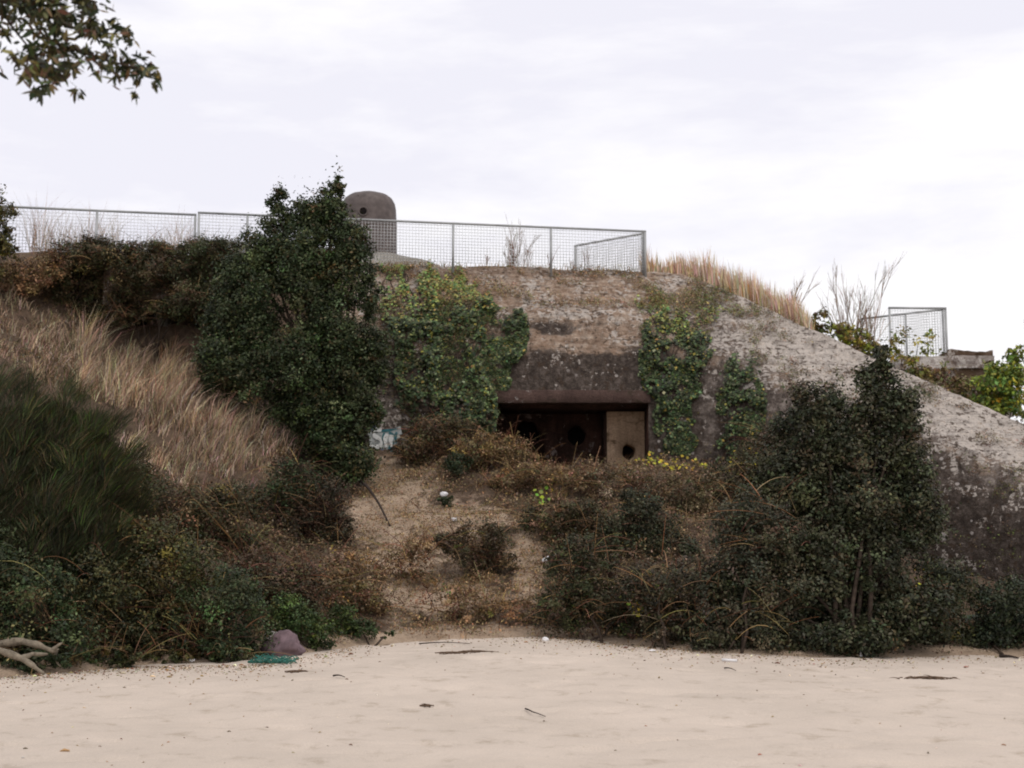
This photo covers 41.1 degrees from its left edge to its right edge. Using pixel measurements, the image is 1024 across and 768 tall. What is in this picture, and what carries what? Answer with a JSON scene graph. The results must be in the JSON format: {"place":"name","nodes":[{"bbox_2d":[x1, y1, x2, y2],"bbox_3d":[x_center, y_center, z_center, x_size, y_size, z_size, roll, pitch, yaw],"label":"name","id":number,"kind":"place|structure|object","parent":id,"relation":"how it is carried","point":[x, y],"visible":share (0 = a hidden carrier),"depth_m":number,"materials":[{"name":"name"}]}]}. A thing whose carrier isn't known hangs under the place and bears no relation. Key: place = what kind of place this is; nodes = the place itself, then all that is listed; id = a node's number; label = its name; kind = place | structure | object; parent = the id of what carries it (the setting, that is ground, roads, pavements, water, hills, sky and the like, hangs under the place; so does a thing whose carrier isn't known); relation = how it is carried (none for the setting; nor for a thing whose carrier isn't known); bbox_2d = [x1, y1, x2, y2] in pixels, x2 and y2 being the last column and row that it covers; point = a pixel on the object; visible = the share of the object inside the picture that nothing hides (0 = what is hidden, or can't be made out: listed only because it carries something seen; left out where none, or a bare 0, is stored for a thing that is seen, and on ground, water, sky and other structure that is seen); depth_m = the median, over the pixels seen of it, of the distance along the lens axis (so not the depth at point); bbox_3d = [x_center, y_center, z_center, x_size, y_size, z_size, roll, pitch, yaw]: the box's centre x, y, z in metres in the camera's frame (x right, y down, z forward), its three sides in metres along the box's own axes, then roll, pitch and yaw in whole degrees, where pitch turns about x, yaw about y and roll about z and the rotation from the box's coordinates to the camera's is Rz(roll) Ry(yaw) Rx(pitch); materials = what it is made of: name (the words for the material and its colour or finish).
{"place":"outdoors","nodes":[
{"label":"outdoors","id":0,"kind":"place"},
{"bbox_2d":[0,637,1023,767],"bbox_3d":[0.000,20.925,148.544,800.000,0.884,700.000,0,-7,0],"label":"beach sand","id":1,"kind":"structure","parent":0,"point":[575,696],"depth_m":14.40,"materials":[{"name":"beige sand"}]},
{"bbox_2d":[0,0,161,106],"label":"overhanging tree","id":2,"kind":"object","parent":1,"relation":"on","point":[39,66],"visible":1,"depth_m":8.26,"materials":[{"name":"green plant"}]},
{"bbox_2d":[248,653,298,663],"bbox_3d":[-3.447,3.976,19.690,0.732,0.114,2.009,1,-7,-9],"label":"tangled net","id":3,"kind":"object","parent":1,"relation":"on","point":[266,659],"visible":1,"depth_m":19.47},
{"bbox_2d":[260,630,305,656],"bbox_3d":[-3.500,4.016,20.898,0.575,0.510,0.497,5,-9,-36],"label":"rounded rock","id":4,"kind":"object","parent":1,"relation":"on","point":[288,641],"visible":0.67,"depth_m":20.80,"materials":[{"name":"stone"}]},
{"bbox_2d":[285,668,307,672],"bbox_3d":[-2.847,3.774,17.930,0.333,0.084,0.199,0,-7,0],"label":"stick","id":5,"kind":"object","parent":1,"relation":"on","point":[298,671],"visible":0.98,"depth_m":17.93,"materials":[{"name":"brown wood"}]},
{"bbox_2d":[419,642,469,643],"bbox_3d":[-1.094,4.176,21.999,0.833,0.045,0.057,-1,-7,7],"label":"stick","id":6,"kind":"object","parent":1,"relation":"on","point":[441,642],"visible":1,"depth_m":21.98,"materials":[{"name":"wood"}]},
{"bbox_2d":[435,651,471,654],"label":"seaweed clump","id":7,"kind":"object","parent":1,"relation":"on","point":[450,652],"visible":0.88,"depth_m":19.94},
{"bbox_2d":[458,649,495,652],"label":"seaweed clump","id":8,"kind":"object","parent":1,"relation":"on","point":[472,651],"visible":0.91,"depth_m":20.10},
{"bbox_2d":[0,237,1023,666],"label":"scrub","id":9,"kind":"object","parent":1,"relation":"on","point":[410,473],"visible":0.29,"depth_m":27.65,"materials":[{"name":"plant"}]},
{"bbox_2d":[0,637,1023,765],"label":"tide line debris","id":10,"kind":"object","parent":1,"relation":"on","point":[218,666],"visible":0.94,"depth_m":19.58,"materials":[{"name":"brown plant"}]},
{"bbox_2d":[722,658,736,661],"bbox_3d":[3.232,4.102,20.277,0.221,0.044,0.090,-2,-8,18],"label":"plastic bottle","id":11,"kind":"object","parent":1,"relation":"on","point":[729,660],"visible":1,"depth_m":20.23,"materials":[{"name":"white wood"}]},
{"bbox_2d":[891,675,957,679],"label":"seaweed clump","id":12,"kind":"object","parent":1,"relation":"on","point":[926,677],"visible":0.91,"depth_m":18.14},
{"bbox_2d":[999,654,1018,658],"bbox_3d":[8.239,4.516,22.617,0.056,0.063,0.347,6,-10,-40],"label":"stick","id":13,"kind":"object","parent":1,"relation":"on","point":[1003,655],"visible":1,"depth_m":22.63,"materials":[{"name":"wood"}]},
{"bbox_2d":[0,251,1023,676],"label":"dune slope","id":14,"kind":"structure","parent":0,"point":[186,339],"depth_m":28.50,"materials":[{"name":"soil"}]},
{"bbox_2d":[0,184,23,281],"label":"young tree","id":15,"kind":"object","parent":14,"relation":"on","point":[7,247],"visible":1,"depth_m":33.04,"materials":[{"name":"green plant"}]},
{"bbox_2d":[0,637,63,674],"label":"driftwood","id":16,"kind":"object","parent":14,"relation":"on","point":[14,655],"visible":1,"depth_m":18.74,"materials":[{"name":"beige wood"}]},
{"bbox_2d":[0,241,83,301],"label":"bramble bush","id":17,"kind":"object","parent":14,"relation":"on","point":[42,275],"visible":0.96,"depth_m":34.06,"materials":[{"name":"brown plant"}]},
{"bbox_2d":[0,511,115,674],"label":"scrub bush","id":18,"kind":"object","parent":14,"relation":"on","point":[15,570],"visible":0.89,"depth_m":19.33,"materials":[{"name":"green plant"}]},
{"bbox_2d":[23,228,154,330],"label":"bramble bush","id":19,"kind":"object","parent":14,"relation":"on","point":[84,273],"visible":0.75,"depth_m":34.62,"materials":[{"name":"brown plant"}]},
{"bbox_2d":[0,353,185,598],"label":"broom bush","id":20,"kind":"object","parent":14,"relation":"on","point":[67,480],"visible":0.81,"depth_m":20.83,"materials":[{"name":"green plant"}]},
{"bbox_2d":[28,539,189,669],"bbox_3d":[-6.037,3.303,20.264,2.710,1.999,2.251,0,-7,0],"label":"scrub bush","id":21,"kind":"object","parent":14,"relation":"on","point":[116,609],"visible":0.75,"depth_m":20.30,"materials":[{"name":"green plant"}]},
{"bbox_2d":[99,229,199,361],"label":"bramble bush","id":22,"kind":"object","parent":14,"relation":"on","point":[138,261],"visible":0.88,"depth_m":34.30,"materials":[{"name":"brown plant"}]},
{"bbox_2d":[103,266,226,328],"bbox_3d":[-8.943,-1.561,35.793,2.918,2.650,2.300,0,-7,0],"label":"concrete shelter","id":23,"kind":"object","parent":14,"relation":"on","point":[108,288],"visible":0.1,"depth_m":34.78,"materials":[{"name":"grey concrete"}]},
{"bbox_2d":[1,205,196,263],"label":"railing","id":24,"kind":"object","parent":23,"relation":"on","point":[96,230],"visible":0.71,"depth_m":34.61,"materials":[{"name":"metal"}]},
{"bbox_2d":[98,503,239,663],"bbox_3d":[-5.153,3.117,20.827,2.207,2.693,2.428,0,-7,0],"label":"scrub bush","id":25,"kind":"object","parent":14,"relation":"on","point":[181,551],"visible":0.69,"depth_m":20.81,"materials":[{"name":"green plant"}]},
{"bbox_2d":[133,459,214,524],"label":"bramble clump","id":26,"kind":"object","parent":14,"relation":"on","point":[157,483],"visible":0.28,"depth_m":24.70,"materials":[{"name":"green plant"}]},
{"bbox_2d":[143,226,248,363],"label":"bramble bush","id":27,"kind":"object","parent":14,"relation":"on","point":[201,252],"visible":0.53,"depth_m":33.85,"materials":[{"name":"green plant"}]},
{"bbox_2d":[154,559,294,662],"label":"scrub bush","id":28,"kind":"object","parent":14,"relation":"on","point":[246,636],"visible":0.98,"depth_m":20.45,"materials":[{"name":"green plant"}]},
{"bbox_2d":[150,466,300,562],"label":"bramble clump","id":29,"kind":"object","parent":14,"relation":"on","point":[218,501],"visible":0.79,"depth_m":24.66,"materials":[{"name":"brown plant"}]},
{"bbox_2d":[208,518,363,632],"bbox_3d":[-3.979,3.223,22.579,3.178,1.991,1.949,0,-7,0],"label":"bramble clump","id":30,"kind":"object","parent":14,"relation":"on","point":[303,586],"visible":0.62,"depth_m":22.56,"materials":[{"name":"brown plant"}]},
{"bbox_2d":[230,433,342,525],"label":"bramble clump","id":31,"kind":"object","parent":14,"relation":"on","point":[278,495],"visible":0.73,"depth_m":27.23,"materials":[{"name":"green plant"}]},
{"bbox_2d":[234,587,342,651],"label":"scrub bush","id":32,"kind":"object","parent":14,"relation":"on","point":[284,616],"visible":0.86,"depth_m":21.77,"materials":[{"name":"green plant"}]},
{"bbox_2d":[187,155,397,489],"bbox_3d":[-4.976,-1.432,31.263,4.744,7.947,2.676,0,-7,0],"label":"evergreen tree","id":33,"kind":"object","parent":14,"relation":"on","point":[310,398],"visible":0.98,"depth_m":31.01,"materials":[{"name":"green plant"}]},
{"bbox_2d":[0,282,637,638],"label":"dry grass","id":34,"kind":"structure","parent":14,"relation":"on","point":[155,387],"depth_m":30.25,"materials":[{"name":"beige plant"}]},
{"bbox_2d":[261,466,380,549],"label":"bramble clump","id":35,"kind":"object","parent":14,"relation":"on","point":[331,515],"visible":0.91,"depth_m":27.03,"materials":[{"name":"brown plant"}]},
{"bbox_2d":[12,189,647,271],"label":"dry weeds","id":36,"kind":"object","parent":14,"relation":"on","point":[102,233],"visible":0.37,"depth_m":36.70,"materials":[{"name":"beige plant"}]},
{"bbox_2d":[319,545,350,603],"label":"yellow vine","id":37,"kind":"object","parent":14,"relation":"on","point":[339,596],"visible":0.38,"depth_m":24.31,"materials":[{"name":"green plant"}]},
{"bbox_2d":[305,525,402,623],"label":"bramble clump","id":38,"kind":"object","parent":14,"relation":"on","point":[372,601],"visible":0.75,"depth_m":24.05,"materials":[{"name":"brown plant"}]},
{"bbox_2d":[317,601,396,645],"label":"scrub bush","id":39,"kind":"object","parent":14,"relation":"on","point":[354,625],"visible":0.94,"depth_m":22.82,"materials":[{"name":"green plant"}]},
{"bbox_2d":[0,443,739,669],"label":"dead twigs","id":40,"kind":"object","parent":14,"relation":"on","point":[453,556],"visible":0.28,"depth_m":27.31,"materials":[{"name":"brown plant"}]},
{"bbox_2d":[357,478,390,526],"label":"fallen branch","id":41,"kind":"object","parent":14,"relation":"on","point":[371,492],"visible":0.62,"depth_m":29.67,"materials":[{"name":"wood"}]},
{"bbox_2d":[355,510,462,589],"bbox_3d":[-1.996,3.160,25.859,2.116,1.579,1.590,0,-7,0],"label":"bramble mound","id":42,"kind":"object","parent":14,"relation":"on","point":[411,552],"visible":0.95,"depth_m":25.97,"materials":[{"name":"brown plant"}]},
{"bbox_2d":[381,402,502,467],"bbox_3d":[-1.749,1.214,32.243,3.256,1.655,1.740,0,-7,0],"label":"bramble mound","id":43,"kind":"object","parent":14,"relation":"on","point":[444,435],"visible":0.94,"depth_m":32.11,"materials":[{"name":"brown plant"}]},
{"bbox_2d":[440,492,447,496],"bbox_3d":[-1.501,2.442,30.204,0.193,0.122,0.105,0,-7,0],"label":"plastic scrap","id":44,"kind":"object","parent":14,"relation":"on","point":[442,494],"visible":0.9,"depth_m":30.17,"materials":[{"name":"white plastic"}]},
{"bbox_2d":[437,495,453,506],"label":"bramble mound","id":45,"kind":"object","parent":14,"relation":"on","point":[445,500],"visible":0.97,"depth_m":29.83,"materials":[{"name":"green plant"}]},
{"bbox_2d":[438,448,477,479],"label":"bramble mound","id":46,"kind":"object","parent":14,"relation":"on","point":[452,465],"visible":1,"depth_m":30.80,"materials":[{"name":"green plant"}]},
{"bbox_2d":[397,511,538,579],"bbox_3d":[-0.786,3.183,26.363,2.931,1.504,1.578,0,-7,0],"label":"bramble mound","id":47,"kind":"object","parent":14,"relation":"on","point":[492,547],"visible":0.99,"depth_m":26.40,"materials":[{"name":"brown plant"}]},
{"bbox_2d":[408,562,550,627],"bbox_3d":[-0.646,3.856,24.138,2.841,1.455,1.917,2,-8,-17],"label":"bramble mound","id":48,"kind":"object","parent":14,"relation":"on","point":[484,609],"visible":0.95,"depth_m":24.17,"materials":[{"name":"brown plant"}]},
{"bbox_2d":[444,415,547,471],"bbox_3d":[-0.337,1.508,31.155,2.845,1.475,1.514,1,-7,-11],"label":"bramble mound","id":49,"kind":"object","parent":14,"relation":"on","point":[516,448],"visible":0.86,"depth_m":31.14,"materials":[{"name":"brown plant"}]},
{"bbox_2d":[453,443,624,496],"bbox_3d":[0.635,1.892,30.342,3.883,1.349,1.367,0,-7,0],"label":"bramble mound","id":50,"kind":"object","parent":14,"relation":"on","point":[550,473],"visible":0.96,"depth_m":30.28,"materials":[{"name":"brown plant"}]},
{"bbox_2d":[533,478,556,504],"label":"yellow vine","id":51,"kind":"object","parent":14,"relation":"on","point":[541,493],"visible":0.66,"depth_m":29.88,"materials":[{"name":"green plant"}]},
{"bbox_2d":[502,482,608,550],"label":"spreading bush","id":52,"kind":"object","parent":14,"relation":"on","point":[576,517],"visible":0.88,"depth_m":28.05,"materials":[{"name":"green plant"}]},
{"bbox_2d":[491,514,659,642],"bbox_3d":[1.244,3.401,23.356,3.173,2.346,1.767,0,-7,0],"label":"spreading bush","id":53,"kind":"object","parent":14,"relation":"on","point":[580,598],"visible":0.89,"depth_m":23.30,"materials":[{"name":"green plant"}]},
{"bbox_2d":[619,571,658,616],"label":"yellow vine","id":54,"kind":"object","parent":53,"relation":"on","point":[637,615],"visible":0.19,"depth_m":22.88,"materials":[{"name":"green plant"}]},
{"bbox_2d":[552,448,712,501],"bbox_3d":[2.643,2.039,30.130,3.564,1.421,1.414,-1,-7,5],"label":"bramble mound","id":55,"kind":"object","parent":14,"relation":"on","point":[634,480],"visible":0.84,"depth_m":30.14,"materials":[{"name":"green plant"}]},
{"bbox_2d":[590,483,713,564],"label":"spreading bush","id":56,"kind":"object","parent":14,"relation":"on","point":[652,527],"visible":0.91,"depth_m":26.95,"materials":[{"name":"green plant"}]},
{"bbox_2d":[588,518,727,649],"bbox_3d":[2.623,3.340,22.587,2.748,2.373,1.705,-2,-8,17],"label":"spreading bush","id":57,"kind":"object","parent":14,"relation":"on","point":[666,609],"visible":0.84,"depth_m":22.53,"materials":[{"name":"green plant"}]},
{"bbox_2d":[315,252,1023,585],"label":"bunker","id":58,"kind":"object","parent":14,"relation":"on","point":[575,377],"visible":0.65,"depth_m":33.92,"materials":[{"name":"concrete"}]},
{"bbox_2d":[344,191,396,253],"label":"armoured dome","id":59,"kind":"structure","parent":58,"relation":"on","point":[373,205],"depth_m":39.75,"materials":[{"name":"concrete"}]},
{"bbox_2d":[379,261,428,324],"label":"ivy","id":60,"kind":"object","parent":58,"relation":"attached to","point":[403,285],"visible":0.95,"depth_m":35.42,"materials":[{"name":"green plant"}]},
{"bbox_2d":[197,211,646,276],"bbox_3d":[-2.211,-3.615,35.909,11.856,1.355,0.050,1,-7,-10],"label":"railing","id":61,"kind":"object","parent":58,"relation":"on","point":[247,220],"visible":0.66,"depth_m":36.18,"materials":[{"name":"metal"}]},
{"bbox_2d":[392,367,496,434],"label":"ivy","id":62,"kind":"object","parent":58,"relation":"attached to","point":[462,410],"visible":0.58,"depth_m":33.42,"materials":[{"name":"green plant"}]},
{"bbox_2d":[385,259,529,431],"bbox_3d":[-1.387,-0.904,36.104,3.694,4.876,5.276,0,-7,0],"label":"ivy","id":63,"kind":"object","parent":58,"relation":"attached to","point":[505,349],"visible":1,"depth_m":34.07,"materials":[{"name":"green plant"}]},
{"bbox_2d":[503,214,538,266],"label":"bare shrub","id":64,"kind":"object","parent":58,"relation":"on","point":[524,258],"visible":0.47,"depth_m":38.43,"materials":[{"name":"brown plant"}]},
{"bbox_2d":[524,248,533,266],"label":"dry stalk","id":65,"kind":"object","parent":58,"relation":"on","point":[530,253],"visible":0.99,"depth_m":36.94,"materials":[{"name":"beige plant"}]},
{"bbox_2d":[574,232,643,274],"bbox_3d":[2.671,-3.363,37.746,2.343,1.325,0.050,-6,-9,39],"label":"railing","id":66,"kind":"object","parent":58,"relation":"on","point":[624,237],"visible":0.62,"depth_m":37.60,"materials":[{"name":"metal"}]},
{"bbox_2d":[631,286,727,456],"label":"ivy","id":67,"kind":"object","parent":58,"relation":"attached to","point":[679,431],"visible":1,"depth_m":33.75,"materials":[{"name":"green plant"}]},
{"bbox_2d":[364,260,1023,573],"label":"moss tufts","id":68,"kind":"object","parent":58,"relation":"on","point":[692,304],"visible":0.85,"depth_m":35.15,"materials":[{"name":"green plant"}]},
{"bbox_2d":[715,353,767,472],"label":"ivy","id":69,"kind":"object","parent":58,"relation":"attached to","point":[735,395],"visible":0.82,"depth_m":33.11,"materials":[{"name":"green plant"}]},
{"bbox_2d":[788,267,819,305],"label":"bare branch","id":70,"kind":"object","parent":58,"relation":"on","point":[795,296],"visible":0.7,"depth_m":37.69,"materials":[{"name":"brown plant"}]},
{"bbox_2d":[635,451,707,470],"bbox_3d":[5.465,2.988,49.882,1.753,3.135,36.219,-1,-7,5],"label":"yellow vine","id":71,"kind":"object","parent":14,"relation":"on","point":[664,465],"visible":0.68,"depth_m":32.43,"materials":[{"name":"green plant"}]},
{"bbox_2d":[636,464,738,519],"bbox_3d":[4.129,2.470,29.739,2.796,1.521,1.580,0,-7,0],"label":"bramble mound","id":72,"kind":"object","parent":14,"relation":"on","point":[700,501],"visible":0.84,"depth_m":29.70,"materials":[{"name":"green plant"}]},
{"bbox_2d":[635,243,815,329],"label":"dry reeds","id":73,"kind":"object","parent":14,"relation":"on","point":[760,294],"visible":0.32,"depth_m":36.88,"materials":[{"name":"beige plant"}]},
{"bbox_2d":[674,417,805,509],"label":"thorn bush","id":74,"kind":"object","parent":14,"relation":"on","point":[741,459],"visible":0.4,"depth_m":30.55,"materials":[{"name":"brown plant"}]},
{"bbox_2d":[660,468,823,653],"bbox_3d":[3.774,2.979,22.427,2.766,3.127,1.802,0,-7,0],"label":"spreading bush","id":75,"kind":"object","parent":14,"relation":"on","point":[740,529],"visible":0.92,"depth_m":22.16,"materials":[{"name":"green plant"}]},
{"bbox_2d":[669,319,973,658],"bbox_3d":[5.145,1.754,23.283,5.190,5.860,2.527,0,-7,0],"label":"evergreen shrub","id":76,"kind":"object","parent":14,"relation":"on","point":[865,614],"visible":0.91,"depth_m":22.91,"materials":[{"name":"green plant"}]},
{"bbox_2d":[811,306,889,357],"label":"leafy shrub","id":77,"kind":"object","parent":14,"relation":"on","point":[843,332],"visible":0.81,"depth_m":36.55,"materials":[{"name":"green plant"}]},
{"bbox_2d":[820,251,906,349],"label":"bare shrub","id":78,"kind":"object","parent":14,"relation":"on","point":[847,308],"visible":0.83,"depth_m":38.54,"materials":[{"name":"brown plant"}]},
{"bbox_2d":[849,258,900,351],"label":"bare shrub","id":79,"kind":"object","parent":14,"relation":"on","point":[870,318],"visible":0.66,"depth_m":40.09,"materials":[{"name":"brown plant"}]},
{"bbox_2d":[886,324,943,377],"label":"leafy shrub","id":80,"kind":"object","parent":14,"relation":"on","point":[910,361],"visible":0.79,"depth_m":37.83,"materials":[{"name":"green plant"}]},
{"bbox_2d":[891,553,993,647],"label":"spreading bush","id":81,"kind":"object","parent":14,"relation":"on","point":[944,572],"visible":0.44,"depth_m":23.41,"materials":[{"name":"green plant"}]},
{"bbox_2d":[908,355,987,402],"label":"leafy shrub","id":82,"kind":"object","parent":14,"relation":"on","point":[963,385],"visible":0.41,"depth_m":37.18,"materials":[{"name":"green plant"}]},
{"bbox_2d":[892,349,1013,417],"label":"concrete block","id":83,"kind":"structure","parent":14,"relation":"on","point":[970,362],"depth_m":41.36,"materials":[{"name":"grey concrete"}]},
{"bbox_2d":[861,309,945,370],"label":"railing","id":84,"kind":"object","parent":83,"relation":"on","point":[921,312],"visible":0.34,"depth_m":43.30,"materials":[{"name":"metal"}]},
{"bbox_2d":[888,307,947,369],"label":"railing","id":85,"kind":"object","parent":83,"relation":"on","point":[923,324],"visible":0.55,"depth_m":42.54,"materials":[{"name":"metal"}]},
{"bbox_2d":[962,571,1023,653],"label":"spreading bush","id":86,"kind":"object","parent":14,"relation":"on","point":[1004,604],"visible":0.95,"depth_m":23.38,"materials":[{"name":"green plant"}]},
{"bbox_2d":[960,614,1023,628],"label":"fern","id":87,"kind":"object","parent":86,"relation":"on","point":[1019,619],"visible":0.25,"depth_m":23.88,"materials":[{"name":"green plant"}]},
{"bbox_2d":[969,344,1023,420],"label":"leafy shrub","id":88,"kind":"object","parent":14,"relation":"on","point":[1002,376],"visible":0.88,"depth_m":36.42,"materials":[{"name":"green plant"}]},
{"bbox_2d":[0,0,1023,423],"label":"sky","id":89,"kind":"structure","parent":0,"point":[786,140],"materials":[{"name":"white"}]}
]}

